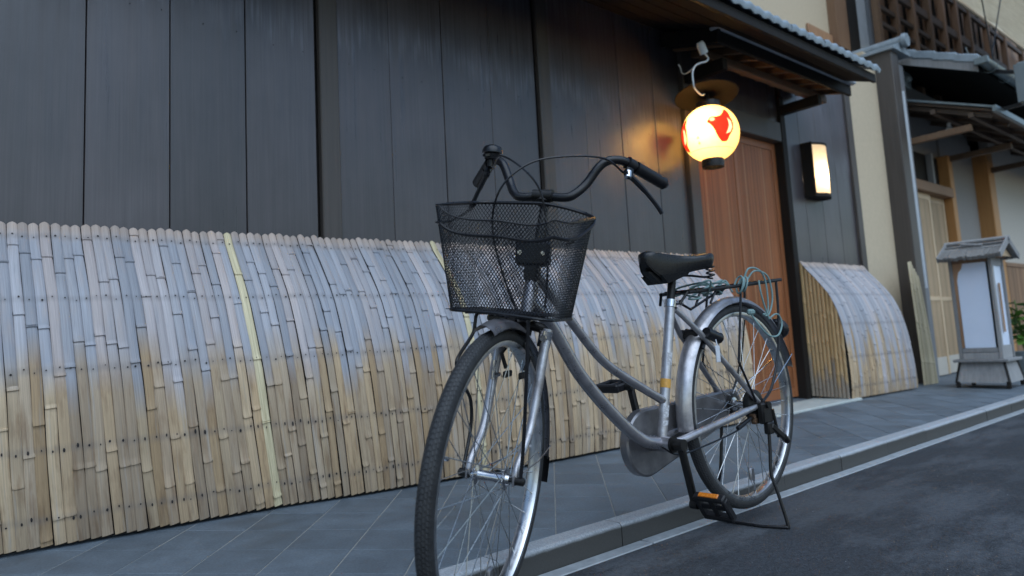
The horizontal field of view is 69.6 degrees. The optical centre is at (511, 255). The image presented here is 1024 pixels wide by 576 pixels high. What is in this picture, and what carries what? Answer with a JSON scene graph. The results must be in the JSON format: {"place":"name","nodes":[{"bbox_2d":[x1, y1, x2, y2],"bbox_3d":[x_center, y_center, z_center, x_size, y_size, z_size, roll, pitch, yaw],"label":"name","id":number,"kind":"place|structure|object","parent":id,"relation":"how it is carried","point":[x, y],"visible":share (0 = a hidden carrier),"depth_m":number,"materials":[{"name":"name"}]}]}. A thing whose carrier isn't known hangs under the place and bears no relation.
{"place":"outdoors","nodes":[
{"label":"outdoors","id":0,"kind":"place"},
{"bbox_2d":[0,372,1023,575],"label":"pavement","id":1,"kind":"structure","parent":0,"point":[369,534],"depth_m":2.32,"materials":[{"name":"stone"}]},
{"bbox_2d":[0,221,753,555],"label":"bamboo screen","id":2,"kind":"object","parent":1,"relation":"on","point":[156,379],"visible":0.67,"depth_m":2.42,"materials":[{"name":"beige wood"}]},
{"bbox_2d":[772,397,861,417],"bbox_3d":[1.814,1.014,4.831,1.140,0.076,0.480,3,-9,-41],"label":"doorstep","id":3,"kind":"object","parent":1,"relation":"on","point":[814,403],"visible":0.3,"depth_m":4.80,"materials":[{"name":"stone"}]},
{"bbox_2d":[799,261,917,398],"bbox_3d":[2.621,0.532,5.511,1.196,0.993,0.288,3,-9,-41],"label":"bamboo screen","id":4,"kind":"object","parent":1,"relation":"on","point":[855,313],"visible":1,"depth_m":5.23,"materials":[{"name":"beige wood"}]},
{"bbox_2d":[908,261,938,384],"bbox_3d":[3.490,0.563,6.255,0.312,1.042,0.042,3,-9,-41],"label":"bamboo wrap","id":5,"kind":"object","parent":1,"relation":"on","point":[921,317],"visible":1,"depth_m":6.23,"materials":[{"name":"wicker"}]},
{"bbox_2d":[936,235,1023,388],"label":"sign lantern","id":6,"kind":"object","parent":1,"relation":"on","point":[984,334],"visible":1,"depth_m":5.72,"materials":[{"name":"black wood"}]},
{"bbox_2d":[1009,300,1023,373],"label":"potted plant","id":7,"kind":"object","parent":1,"relation":"on","point":[1015,321],"visible":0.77,"depth_m":6.65,"materials":[{"name":"green plant"}]},
{"bbox_2d":[565,413,1023,575],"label":"road","id":8,"kind":"structure","parent":0,"point":[953,506],"depth_m":2.23,"materials":[{"name":"grey asphalt"}]},
{"bbox_2d":[414,144,792,575],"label":"bicycle","id":9,"kind":"object","parent":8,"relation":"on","point":[662,434],"visible":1,"depth_m":1.86,"materials":[{"name":"metal"}]},
{"bbox_2d":[675,267,782,337],"bbox_3d":[0.700,0.156,2.398,0.492,0.235,0.149,3,-9,-43],"label":"elastic cord","id":10,"kind":"object","parent":9,"relation":"attached to","point":[751,312],"visible":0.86,"depth_m":2.41,"materials":[{"name":"rubber"}]},
{"label":"ground","id":11,"kind":"structure","parent":0,"visible":0},
{"bbox_2d":[0,0,939,400],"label":"townhouse","id":12,"kind":"structure","parent":11,"relation":"on","point":[380,120],"depth_m":3.40,"materials":[{"name":"black wood"}]},
{"bbox_2d":[678,41,708,95],"bbox_3d":[1.037,-1.041,4.196,0.162,0.287,0.399,-4,-7,8],"label":"electric cable","id":13,"kind":"object","parent":12,"relation":"attached to","point":[701,47],"visible":1,"depth_m":4.08,"materials":[{"name":"white plastic"}]},
{"bbox_2d":[674,79,739,169],"bbox_3d":[1.172,-0.759,4.375,0.373,0.474,0.372,3,-9,-41],"label":"paper lantern","id":14,"kind":"object","parent":12,"relation":"hanging from","point":[710,134],"visible":1,"depth_m":4.29,"materials":[{"name":"white paper"}]},
{"bbox_2d":[698,135,798,400],"bbox_3d":[1.545,0.065,4.924,1.096,1.818,0.030,3,-9,-41],"label":"door","id":15,"kind":"structure","parent":12,"relation":"in","point":[742,221],"depth_m":5.00,"materials":[{"name":"brown wood"}]},
{"bbox_2d":[800,141,831,200],"bbox_3d":[2.320,-0.641,5.562,0.274,0.415,0.122,3,-9,-41],"label":"wall lamp","id":16,"kind":"object","parent":12,"relation":"attached to","point":[814,157],"visible":1,"depth_m":5.49,"materials":[{"name":"black glass"}]},
{"bbox_2d":[439,394,1023,575],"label":"kerb","id":17,"kind":"structure","parent":11,"relation":"on","point":[554,552],"depth_m":2.37,"materials":[{"name":"concrete"}]},
{"bbox_2d":[538,409,1023,575],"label":"gutter","id":18,"kind":"object","parent":11,"relation":"on","point":[600,558],"visible":0.39,"depth_m":2.54,"materials":[{"name":"concrete"}]},
{"bbox_2d":[870,0,1023,375],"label":"timber house","id":19,"kind":"structure","parent":11,"relation":"on","point":[967,133],"depth_m":7.83,"materials":[{"name":"black wood"}]},
{"bbox_2d":[918,192,950,375],"bbox_3d":[4.008,0.256,7.076,0.520,1.770,0.030,3,-9,-41],"label":"lattice door","id":20,"kind":"structure","parent":19,"relation":"in","point":[936,300],"depth_m":7.14,"materials":[{"name":"brown wood"}]},
{"bbox_2d":[930,196,958,372],"bbox_3d":[4.356,0.278,7.429,0.510,1.770,0.030,3,-9,-41],"label":"lattice door","id":21,"kind":"structure","parent":19,"relation":"in","point":[937,205],"depth_m":7.45,"materials":[{"name":"brown wood"}]},
{"bbox_2d":[981,0,993,60],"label":"hanging wire","id":22,"kind":"object","parent":19,"relation":"attached to","point":[987,29],"visible":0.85,"depth_m":6.76,"materials":[{"name":"black metal"}]},
{"bbox_2d":[955,0,1023,50],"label":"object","id":23,"kind":"object","parent":19,"relation":"hanging from","point":[1010,25],"visible":0.95,"depth_m":7.68,"materials":[{"name":"grey"}]},
{"bbox_2d":[968,61,1023,110],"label":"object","id":24,"kind":"object","parent":19,"relation":"attached to","point":[1017,71],"visible":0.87,"depth_m":6.23,"materials":[{"name":"metal"}]},
{"bbox_2d":[1013,62,1023,102],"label":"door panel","id":25,"kind":"structure","parent":24,"relation":"in","point":[1018,69],"depth_m":6.22,"materials":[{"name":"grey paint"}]},
{"bbox_2d":[991,0,1000,55],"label":"hanging wire","id":26,"kind":"object","parent":19,"relation":"attached to","point":[996,27],"visible":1,"depth_m":6.96,"materials":[{"name":"black metal"}]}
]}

